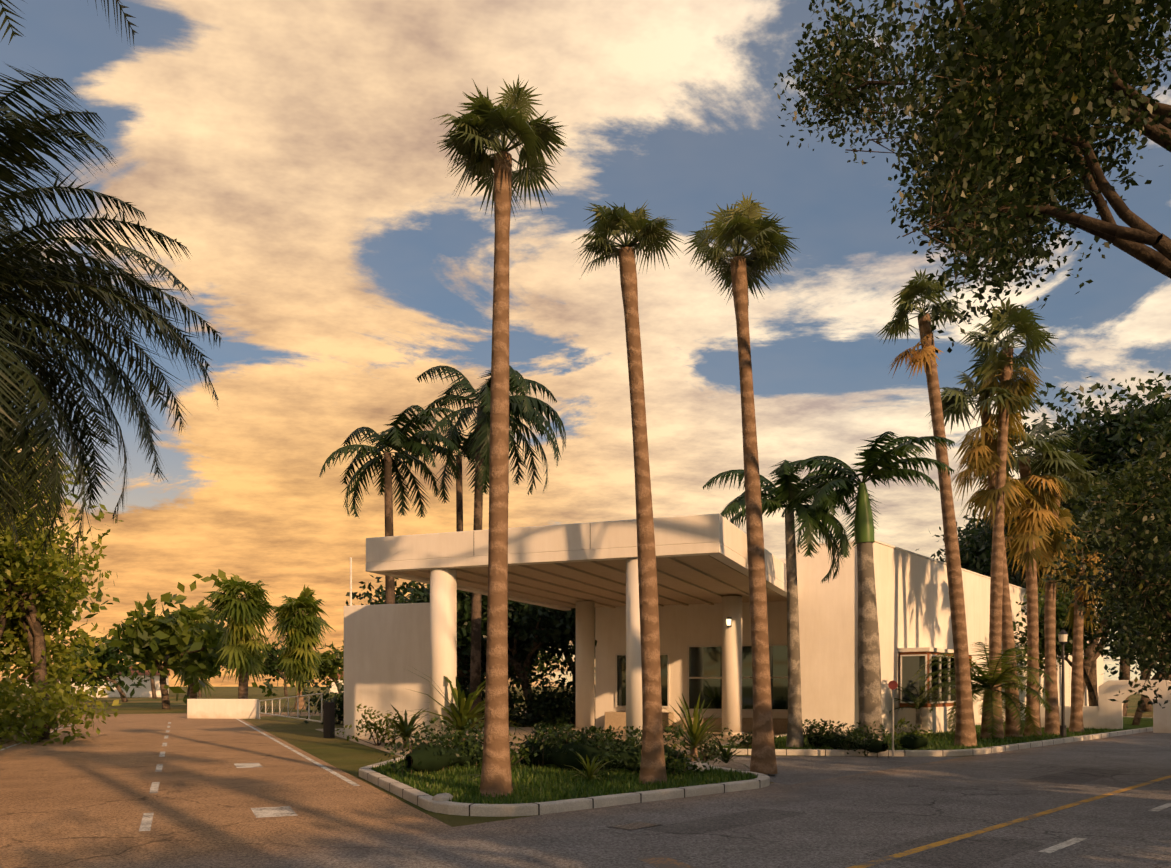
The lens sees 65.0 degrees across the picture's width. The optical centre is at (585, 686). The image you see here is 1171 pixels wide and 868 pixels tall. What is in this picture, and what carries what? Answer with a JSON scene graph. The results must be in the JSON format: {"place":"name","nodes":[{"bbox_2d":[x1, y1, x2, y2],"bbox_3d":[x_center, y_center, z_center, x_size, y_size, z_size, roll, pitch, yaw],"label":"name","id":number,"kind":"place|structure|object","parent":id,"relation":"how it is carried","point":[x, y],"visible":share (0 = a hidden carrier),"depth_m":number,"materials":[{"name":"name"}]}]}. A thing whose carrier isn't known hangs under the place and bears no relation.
{"place":"outdoors","nodes":[
{"label":"outdoors","id":0,"kind":"place"},
{"bbox_2d":[87,675,168,697],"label":"house walls","id":1,"kind":"structure","parent":0,"point":[141,691],"depth_m":148.35,"materials":[{"name":"white paint"}]},
{"bbox_2d":[0,717,450,867],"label":"road","id":2,"kind":"structure","parent":0,"point":[87,802],"depth_m":14.67,"materials":[{"name":"grey asphalt"}]},
{"bbox_2d":[0,429,117,738],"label":"tree","id":3,"kind":"object","parent":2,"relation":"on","point":[28,631],"visible":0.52,"depth_m":32.44,"materials":[{"name":"green plant"}]},
{"bbox_2d":[0,0,138,46],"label":"palm tree","id":4,"kind":"object","parent":2,"relation":"on","point":[6,18],"visible":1,"depth_m":9.46,"materials":[{"name":"green plant"}]},
{"bbox_2d":[0,63,223,567],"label":"palm tree","id":5,"kind":"object","parent":2,"relation":"on","point":[16,272],"visible":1,"depth_m":14.18,"materials":[{"name":"green plant"}]},
{"bbox_2d":[0,719,359,830],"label":"white marking","id":6,"kind":"object","parent":2,"relation":"on","point":[146,822],"visible":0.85,"depth_m":16.36,"materials":[{"name":"paint"}]},
{"bbox_2d":[187,699,258,718],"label":"gate wall","id":7,"kind":"structure","parent":2,"relation":"on","point":[224,708],"depth_m":51.22,"materials":[{"name":"white paint"}]},
{"bbox_2d":[316,727,786,756],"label":"plaza paving","id":8,"kind":"structure","parent":0,"point":[511,731],"depth_m":31.02,"materials":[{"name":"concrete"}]},
{"bbox_2d":[333,704,399,745],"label":"shrubs","id":9,"kind":"object","parent":8,"relation":"on","point":[376,727],"visible":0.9,"depth_m":27.66,"materials":[{"name":"green plant"}]},
{"bbox_2d":[344,603,429,739],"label":"slab wall","id":10,"kind":"structure","parent":8,"relation":"on","point":[386,648],"depth_m":31.22,"materials":[{"name":"white paint"}]},
{"bbox_2d":[318,405,461,603],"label":"palm tree","id":11,"kind":"object","parent":8,"relation":"on","point":[396,438],"visible":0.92,"depth_m":36.77,"materials":[{"name":"green plant"}]},
{"bbox_2d":[360,705,428,748],"bbox_3d":[-5.297,1.140,26.559,2.435,1.301,2.677,0,0,1],"label":"spiky plant","id":12,"kind":"object","parent":8,"relation":"on","point":[401,725],"visible":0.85,"depth_m":26.40,"materials":[{"name":"green plant"}]},
{"bbox_2d":[402,667,533,747],"bbox_3d":[-3.379,0.588,24.555,4.118,2.424,4.338,0,0,1],"label":"spiky plant","id":13,"kind":"object","parent":8,"relation":"on","point":[460,712],"visible":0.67,"depth_m":24.17,"materials":[{"name":"green plant"}]},
{"bbox_2d":[414,365,565,728],"bbox_3d":[-4.276,-6.162,38.435,6.945,15.954,7.408,0,0,1],"label":"palm tree","id":14,"kind":"object","parent":8,"relation":"on","point":[527,409],"visible":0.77,"depth_m":38.58,"materials":[{"name":"green plant"}]},
{"bbox_2d":[527,723,640,749],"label":"hedge stems","id":15,"kind":"object","parent":8,"relation":"on","point":[594,738],"visible":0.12,"depth_m":23.61,"materials":[{"name":"green plant"}]},
{"bbox_2d":[430,557,743,746],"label":"canopy columns","id":16,"kind":"structure","parent":8,"relation":"on","point":[443,622],"depth_m":25.29,"materials":[{"name":"beige paint"}]},
{"bbox_2d":[366,513,785,583],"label":"canopy slab","id":17,"kind":"structure","parent":16,"relation":"on","point":[703,528],"depth_m":23.92,"materials":[{"name":"beige paint"}]},
{"bbox_2d":[366,542,786,610],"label":"canopy edge beams","id":18,"kind":"structure","parent":17,"relation":"attached to","point":[719,551],"depth_m":24.26,"materials":[{"name":"beige paint"}]},
{"bbox_2d":[399,555,785,607],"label":"canopy ceiling","id":19,"kind":"structure","parent":17,"relation":"attached to","point":[712,568],"depth_m":29.24,"materials":[{"name":"beige paint"}]},
{"bbox_2d":[416,555,786,607],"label":"ceiling slats","id":20,"kind":"object","parent":19,"relation":"attached to","point":[680,563],"visible":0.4,"depth_m":29.21,"materials":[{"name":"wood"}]},
{"bbox_2d":[605,712,787,732],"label":"entrance plinth","id":21,"kind":"structure","parent":8,"relation":"on","point":[615,720],"depth_m":36.59,"materials":[{"name":"concrete"}]},
{"bbox_2d":[371,754,757,803],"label":"island lawn","id":22,"kind":"structure","parent":0,"point":[465,794],"depth_m":15.75,"materials":[{"name":"green plant"}]},
{"bbox_2d":[378,716,515,774],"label":"shrubs","id":23,"kind":"object","parent":22,"relation":"on","point":[423,756],"visible":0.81,"depth_m":18.03,"materials":[{"name":"green plant"}]},
{"bbox_2d":[430,75,567,796],"bbox_3d":[-1.320,-3.766,14.389,2.092,11.064,2.176,0,0,17],"label":"palm tree","id":24,"kind":"object","parent":22,"relation":"on","point":[488,123],"visible":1,"depth_m":14.27,"materials":[{"name":"brown plant"}]},
{"bbox_2d":[510,738,530,770],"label":"shrub stems","id":25,"kind":"object","parent":22,"relation":"on","point":[513,752],"visible":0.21,"depth_m":18.71,"materials":[{"name":"green plant"}]},
{"bbox_2d":[564,750,617,781],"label":"island plant blades","id":26,"kind":"object","parent":22,"relation":"on","point":[591,770],"visible":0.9,"depth_m":16.60,"materials":[{"name":"green plant"}]},
{"bbox_2d":[509,721,695,772],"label":"hedge stems","id":27,"kind":"object","parent":22,"relation":"on","point":[561,756],"visible":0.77,"depth_m":18.19,"materials":[{"name":"green plant"}]},
{"bbox_2d":[571,199,684,783],"bbox_3d":[0.752,-3.404,16.204,2.075,10.350,1.876,0,0,1],"label":"palm tree","id":28,"kind":"object","parent":22,"relation":"on","point":[648,235],"visible":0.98,"depth_m":15.99,"materials":[{"name":"brown plant"}]},
{"bbox_2d":[664,738,708,776],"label":"shrubs","id":29,"kind":"object","parent":22,"relation":"on","point":[679,762],"visible":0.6,"depth_m":17.45,"materials":[{"name":"green plant"}]},
{"bbox_2d":[662,694,738,760],"bbox_3d":[2.605,0.919,21.064,2.223,1.591,2.260,0,0,1],"label":"spiky plant","id":30,"kind":"object","parent":22,"relation":"on","point":[696,731],"visible":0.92,"depth_m":21.00,"materials":[{"name":"green plant"}]},
{"bbox_2d":[695,733,727,760],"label":"shrub stems","id":31,"kind":"object","parent":22,"relation":"on","point":[707,749],"visible":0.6,"depth_m":22.14,"materials":[{"name":"green plant"}]},
{"bbox_2d":[700,732,748,767],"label":"island plant blades","id":32,"kind":"object","parent":22,"relation":"on","point":[727,754],"visible":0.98,"depth_m":20.29,"materials":[{"name":"green plant"}]},
{"bbox_2d":[0,687,1152,826],"bbox_3d":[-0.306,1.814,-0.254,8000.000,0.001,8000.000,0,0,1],"label":"field ground","id":33,"kind":"structure","parent":0,"point":[350,758],"depth_m":42.34,"materials":[{"name":"green plant"}]},
{"bbox_2d":[0,663,37,749],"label":"shrub stems","id":34,"kind":"object","parent":33,"relation":"on","point":[10,705],"visible":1,"depth_m":23.55,"materials":[{"name":"green plant"}]},
{"bbox_2d":[0,678,99,743],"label":"shrub stems","id":35,"kind":"object","parent":33,"relation":"on","point":[3,726],"visible":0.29,"depth_m":29.49,"materials":[{"name":"green plant"}]},
{"bbox_2d":[0,654,120,745],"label":"shrubs","id":36,"kind":"object","parent":33,"relation":"on","point":[48,711],"visible":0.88,"depth_m":29.23,"materials":[{"name":"green plant"}]},
{"bbox_2d":[0,459,122,738],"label":"tree","id":37,"kind":"object","parent":33,"relation":"on","point":[43,576],"visible":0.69,"depth_m":30.96,"materials":[{"name":"green plant"}]},
{"bbox_2d":[53,629,154,701],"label":"tree","id":38,"kind":"object","parent":33,"relation":"on","point":[110,669],"visible":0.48,"depth_m":104.07,"materials":[{"name":"green plant"}]},
{"bbox_2d":[75,569,295,708],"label":"tree","id":39,"kind":"object","parent":33,"relation":"on","point":[153,641],"visible":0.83,"depth_m":69.90,"materials":[{"name":"green plant"}]},
{"bbox_2d":[170,603,223,698],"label":"tree","id":40,"kind":"object","parent":33,"relation":"on","point":[193,617],"visible":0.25,"depth_m":79.67,"materials":[{"name":"green plant"}]},
{"bbox_2d":[202,573,274,698],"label":"palm tree","id":41,"kind":"object","parent":33,"relation":"on","point":[248,609],"visible":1,"depth_m":65.32,"materials":[{"name":"green plant"}]},
{"bbox_2d":[16,710,526,718],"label":"crossroad","id":42,"kind":"structure","parent":33,"relation":"on","point":[173,715],"depth_m":56.65,"materials":[{"name":"asphalt"}]},
{"bbox_2d":[259,626,287,696],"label":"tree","id":43,"kind":"object","parent":33,"relation":"on","point":[271,666],"visible":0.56,"depth_m":159.30,"materials":[{"name":"green plant"}]},
{"bbox_2d":[259,693,322,722],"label":"gate","id":44,"kind":"structure","parent":33,"relation":"on","point":[298,714],"depth_m":37.69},
{"bbox_2d":[270,584,334,708],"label":"palm tree","id":45,"kind":"object","parent":33,"relation":"on","point":[299,656],"visible":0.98,"depth_m":71.29,"materials":[{"name":"green plant"}]},
{"bbox_2d":[299,678,343,724],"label":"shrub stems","id":46,"kind":"object","parent":33,"relation":"on","point":[333,696],"visible":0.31,"depth_m":43.90,"materials":[{"name":"green plant"}]},
{"bbox_2d":[313,641,343,692],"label":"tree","id":47,"kind":"object","parent":33,"relation":"on","point":[330,669],"visible":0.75,"depth_m":163.12,"materials":[{"name":"green plant"}]},
{"bbox_2d":[323,702,334,737],"bbox_3d":[-8.997,1.189,32.215,0.280,1.250,0.280,0,0,21],"label":"barrier housing","id":48,"kind":"object","parent":33,"relation":"on","point":[328,719],"visible":1,"depth_m":32.10,"materials":[{"name":"grey metal"}]},
{"bbox_2d":[346,575,520,685],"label":"tree","id":49,"kind":"object","parent":33,"relation":"on","point":[354,595],"visible":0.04,"depth_m":47.34,"materials":[{"name":"green plant"}]},
{"bbox_2d":[361,577,528,693],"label":"tree","id":50,"kind":"object","parent":33,"relation":"on","point":[419,595],"visible":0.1,"depth_m":42.71,"materials":[{"name":"green plant"}]},
{"bbox_2d":[399,421,508,691],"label":"palm tree","id":51,"kind":"object","parent":33,"relation":"on","point":[464,448],"visible":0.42,"depth_m":44.60,"materials":[{"name":"green plant"}]},
{"bbox_2d":[461,664,521,726],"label":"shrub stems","id":52,"kind":"object","parent":33,"relation":"on","point":[482,686],"visible":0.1,"depth_m":41.26,"materials":[{"name":"green plant"}]},
{"bbox_2d":[429,590,575,723],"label":"tree","id":53,"kind":"object","parent":33,"relation":"on","point":[531,617],"visible":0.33,"depth_m":42.52,"materials":[{"name":"green plant"}]},
{"bbox_2d":[457,628,573,720],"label":"tree","id":54,"kind":"object","parent":33,"relation":"on","point":[534,664],"depth_m":50.37,"materials":[{"name":"green plant"}]},
{"bbox_2d":[484,662,575,726],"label":"shrub stems","id":55,"kind":"object","parent":33,"relation":"on","point":[530,717],"visible":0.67,"depth_m":41.01,"materials":[{"name":"green plant"}]},
{"bbox_2d":[481,606,596,722],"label":"tree","id":56,"kind":"object","parent":33,"relation":"on","point":[568,637],"visible":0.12,"depth_m":43.51,"materials":[{"name":"green plant"}]},
{"bbox_2d":[523,667,575,723],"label":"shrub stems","id":57,"kind":"object","parent":33,"relation":"on","point":[562,669],"visible":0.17,"depth_m":43.48,"materials":[{"name":"green plant"}]},
{"bbox_2d":[532,658,575,726],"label":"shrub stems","id":58,"kind":"object","parent":33,"relation":"on","point":[566,716],"visible":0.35,"depth_m":41.07,"materials":[{"name":"green plant"}]},
{"bbox_2d":[358,752,769,816],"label":"island kerb","id":59,"kind":"structure","parent":33,"relation":"on","point":[419,798],"depth_m":14.04,"materials":[{"name":"concrete"}]},
{"bbox_2d":[689,756,960,784],"bbox_3d":[4.857,1.806,21.817,5.023,0.001,9.041,0,0,42],"label":"road apron","id":60,"kind":"object","parent":33,"relation":"on","point":[791,770],"visible":0.6,"depth_m":21.16,"materials":[{"name":"concrete"}]},
{"bbox_2d":[682,192,800,773],"bbox_3d":[3.121,-4.023,18.572,2.197,11.587,2.508,0,0,-24],"label":"palm tree","id":61,"kind":"object","parent":60,"relation":"on","point":[737,227],"visible":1,"depth_m":18.52,"materials":[{"name":"brown plant"}]},
{"bbox_2d":[595,542,1102,733],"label":"building body","id":62,"kind":"structure","parent":33,"relation":"on","point":[912,601],"depth_m":34.80,"materials":[{"name":"beige paint"}]},
{"bbox_2d":[615,644,787,710],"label":"windows","id":63,"kind":"structure","parent":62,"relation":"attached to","point":[705,661],"depth_m":36.97,"materials":[{"name":"black glass"}]},
{"bbox_2d":[796,540,1096,612],"bbox_3d":[22.687,-5.016,47.736,2.754,0.060,42.954,0,0,42],"label":"building coping","id":64,"kind":"object","parent":62,"relation":"on","point":[898,548],"visible":0.14,"depth_m":35.31,"materials":[{"name":"beige concrete"}]},
{"bbox_2d":[708,716,1152,756],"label":"bed kerb","id":65,"kind":"structure","parent":33,"relation":"on","point":[915,753],"depth_m":24.20,"materials":[{"name":"concrete"}]},
{"bbox_2d":[897,647,974,732],"bbox_3d":[13.484,0.214,35.184,1.240,3.200,5.460,0,0,39],"label":"bay base","id":66,"kind":"object","parent":33,"relation":"on","point":[934,719],"visible":0.46,"depth_m":33.26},
{"bbox_2d":[900,652,971,707],"bbox_3d":[13.766,-0.236,35.047,2.794,2.000,5.350,0,0,26],"label":"window grille","id":67,"kind":"object","parent":66,"relation":"attached to","point":[934,667],"depth_m":33.63,"materials":[{"name":"metal"}]},
{"bbox_2d":[902,656,924,701],"bbox_3d":[11.828,-0.261,33.090,0.672,1.650,0.521,0,0,1],"label":"window pane","id":68,"kind":"structure","parent":67,"relation":"in","point":[911,666],"depth_m":33.12,"materials":[{"name":"grey glass"}]},
{"bbox_2d":[723,717,1152,749],"bbox_3d":[18.401,1.704,38.166,7.912,0.001,39.717,0,0,44],"label":"lawn bed","id":69,"kind":"object","parent":33,"relation":"on","point":[1144,722],"depth_m":30.48,"materials":[{"name":"green plant"}]},
{"bbox_2d":[719,727,777,747],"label":"shrub stems","id":70,"kind":"object","parent":69,"relation":"on","point":[748,738],"visible":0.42,"depth_m":25.32,"materials":[{"name":"green plant"}]},
{"bbox_2d":[703,460,851,746],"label":"palm tree","id":71,"kind":"object","parent":69,"relation":"on","point":[784,491],"visible":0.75,"depth_m":25.71,"materials":[{"name":"grey plant"}]},
{"bbox_2d":[802,719,899,757],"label":"shrubs","id":72,"kind":"object","parent":69,"relation":"on","point":[835,739],"visible":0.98,"depth_m":24.14,"materials":[{"name":"green plant"}]},
{"bbox_2d":[778,431,954,749],"bbox_3d":[7.346,-2.524,24.790,3.677,8.581,4.884,0,0,-37],"label":"palm tree","id":73,"kind":"object","parent":69,"relation":"on","point":[869,662],"visible":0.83,"depth_m":24.58,"materials":[{"name":"grey plant"}]},
{"bbox_2d":[883,717,935,749],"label":"shrubs","id":74,"kind":"object","parent":69,"relation":"on","point":[911,741],"visible":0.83,"depth_m":24.18,"materials":[{"name":"green plant"}]},
{"bbox_2d":[889,684,955,733],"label":"small palm","id":75,"kind":"object","parent":69,"relation":"on","point":[919,714],"visible":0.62,"depth_m":32.77,"materials":[{"name":"grey plant"}]},
{"bbox_2d":[719,725,1127,749],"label":"grass tufts","id":76,"kind":"object","parent":69,"relation":"on","point":[999,740],"visible":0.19,"depth_m":28.78,"materials":[{"name":"green plant"}]},
{"bbox_2d":[877,268,976,745],"bbox_3d":[9.813,-5.033,26.242,2.761,13.611,3.003,0,0,1],"label":"palm tree","id":77,"kind":"object","parent":69,"relation":"on","point":[925,356],"visible":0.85,"depth_m":26.23,"materials":[{"name":"brown plant"}]},
{"bbox_2d":[911,642,1054,738],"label":"small palm","id":78,"kind":"object","parent":69,"relation":"on","point":[988,704],"visible":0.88,"depth_m":29.86,"materials":[{"name":"green plant"}]},
{"bbox_2d":[926,347,1048,736],"bbox_3d":[13.355,-4.584,30.779,3.788,12.712,3.912,0,0,1],"label":"palm tree","id":79,"kind":"object","parent":69,"relation":"on","point":[980,456],"visible":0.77,"depth_m":30.62,"materials":[{"name":"brown plant"}]},
{"bbox_2d":[957,297,1060,738],"bbox_3d":[13.898,-5.448,30.159,3.078,14.433,3.326,0,0,-16],"label":"palm tree","id":80,"kind":"object","parent":69,"relation":"on","point":[1024,322],"visible":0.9,"depth_m":30.00,"materials":[{"name":"brown plant"}]},
{"bbox_2d":[970,419,1081,735],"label":"palm tree","id":81,"kind":"object","parent":69,"relation":"on","point":[1032,526],"visible":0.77,"depth_m":31.27,"materials":[{"name":"brown plant"}]},
{"bbox_2d":[1014,449,1109,734],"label":"palm tree","id":82,"kind":"object","parent":69,"relation":"on","point":[1052,717],"visible":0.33,"depth_m":32.25,"materials":[{"name":"brown plant"}]},
{"bbox_2d":[1058,630,1067,736],"bbox_3d":[16.007,-0.086,30.781,0.320,3.600,0.304,0,0,1],"label":"lamp post","id":83,"kind":"object","parent":69,"relation":"on","point":[1062,729],"visible":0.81,"depth_m":30.74,"materials":[{"name":"black metal"}]},
{"bbox_2d":[985,583,1146,705],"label":"tree","id":84,"kind":"object","parent":69,"relation":"on","point":[1061,607],"visible":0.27,"depth_m":41.38,"materials":[{"name":"green plant"}]},
{"bbox_2d":[1056,507,1129,731],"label":"palm tree","id":85,"kind":"object","parent":69,"relation":"on","point":[1077,622],"visible":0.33,"depth_m":33.97,"materials":[{"name":"green plant"}]},
{"bbox_2d":[1114,600,1170,724],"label":"tree","id":86,"kind":"object","parent":69,"relation":"on","point":[1137,717],"visible":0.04,"depth_m":40.08,"materials":[{"name":"green plant"}]},
{"bbox_2d":[915,502,1025,587],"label":"tree","id":87,"kind":"object","parent":33,"relation":"on","point":[965,541],"visible":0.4,"depth_m":60.17,"materials":[{"name":"green plant"}]},
{"bbox_2d":[774,0,1170,352],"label":"tree","id":88,"kind":"object","parent":33,"relation":"on","point":[1023,103],"visible":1,"depth_m":12.61,"materials":[{"name":"green plant"}]},
{"bbox_2d":[963,471,1067,596],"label":"tree","id":89,"kind":"object","parent":33,"relation":"on","point":[988,534],"visible":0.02,"depth_m":55.41,"materials":[{"name":"green plant"}]},
{"bbox_2d":[974,473,1161,705],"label":"tree","id":90,"kind":"object","parent":33,"relation":"on","point":[1089,661],"visible":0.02,"depth_m":48.93,"materials":[{"name":"green plant"}]},
{"bbox_2d":[1004,407,1169,679],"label":"tree","id":91,"kind":"object","parent":33,"relation":"on","point":[1112,464],"visible":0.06,"depth_m":47.77,"materials":[{"name":"green plant"}]},
{"bbox_2d":[1014,371,1170,715],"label":"tree","id":92,"kind":"object","parent":33,"relation":"on","point":[1092,439],"visible":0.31,"depth_m":49.68,"materials":[{"name":"green plant"}]},
{"bbox_2d":[1039,407,1170,712],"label":"tree","id":93,"kind":"object","parent":33,"relation":"on","point":[1140,509],"visible":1,"depth_m":18.54,"materials":[{"name":"green plant"}]},
{"bbox_2d":[1040,680,1170,732],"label":"boundary wall","id":94,"kind":"structure","parent":33,"relation":"on","point":[1106,713],"depth_m":36.35,"materials":[{"name":"white paint"}]},
{"bbox_2d":[1084,574,1170,680],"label":"tree","id":95,"kind":"object","parent":33,"relation":"on","point":[1106,642],"visible":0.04,"depth_m":41.87,"materials":[{"name":"green plant"}]},
{"bbox_2d":[1098,375,1170,497],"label":"tree","id":96,"kind":"object","parent":33,"relation":"on","point":[1147,416],"visible":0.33,"depth_m":44.50,"materials":[{"name":"green plant"}]},
{"bbox_2d":[0,0,1170,686],"label":"sky","id":97,"kind":"structure","parent":0,"point":[290,147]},
{"bbox_2d":[157,731,1170,867],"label":"road","id":98,"kind":"structure","parent":0,"point":[848,821],"depth_m":11.82,"materials":[{"name":"grey asphalt"}]},
{"bbox_2d":[637,856,695,867],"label":"asphalt patch","id":99,"kind":"object","parent":98,"relation":"on","point":[662,862],"depth_m":9.38,"materials":[{"name":"asphalt"}]},
{"bbox_2d":[643,809,807,835],"bbox_3d":[1.938,1.804,12.302,0.800,0.001,2.800,0,0,44],"label":"road patch","id":100,"kind":"object","parent":98,"relation":"on","point":[715,823],"visible":1,"depth_m":12.15,"materials":[{"name":"grey asphalt"}]},
{"bbox_2d":[864,832,1044,867],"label":"road patch","id":101,"kind":"object","parent":98,"relation":"on","point":[977,851],"visible":1,"depth_m":10.08,"materials":[{"name":"grey asphalt"}]},
{"bbox_2d":[847,775,1170,867],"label":"yellow marking","id":102,"kind":"object","parent":98,"relation":"on","point":[908,852],"depth_m":11.54,"materials":[{"name":"paint"}]},
{"bbox_2d":[1018,768,1129,784],"bbox_3d":[9.883,1.804,18.451,1.000,0.001,4.000,0,0,44],"label":"road patch","id":103,"kind":"object","parent":98,"relation":"on","point":[1077,776],"visible":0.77,"depth_m":18.33,"materials":[{"name":"grey asphalt"}]},
{"bbox_2d":[1038,802,1170,852],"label":"white marking","id":104,"kind":"object","parent":98,"relation":"on","point":[1059,846],"visible":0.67,"depth_m":10.58,"materials":[{"name":"paint"}]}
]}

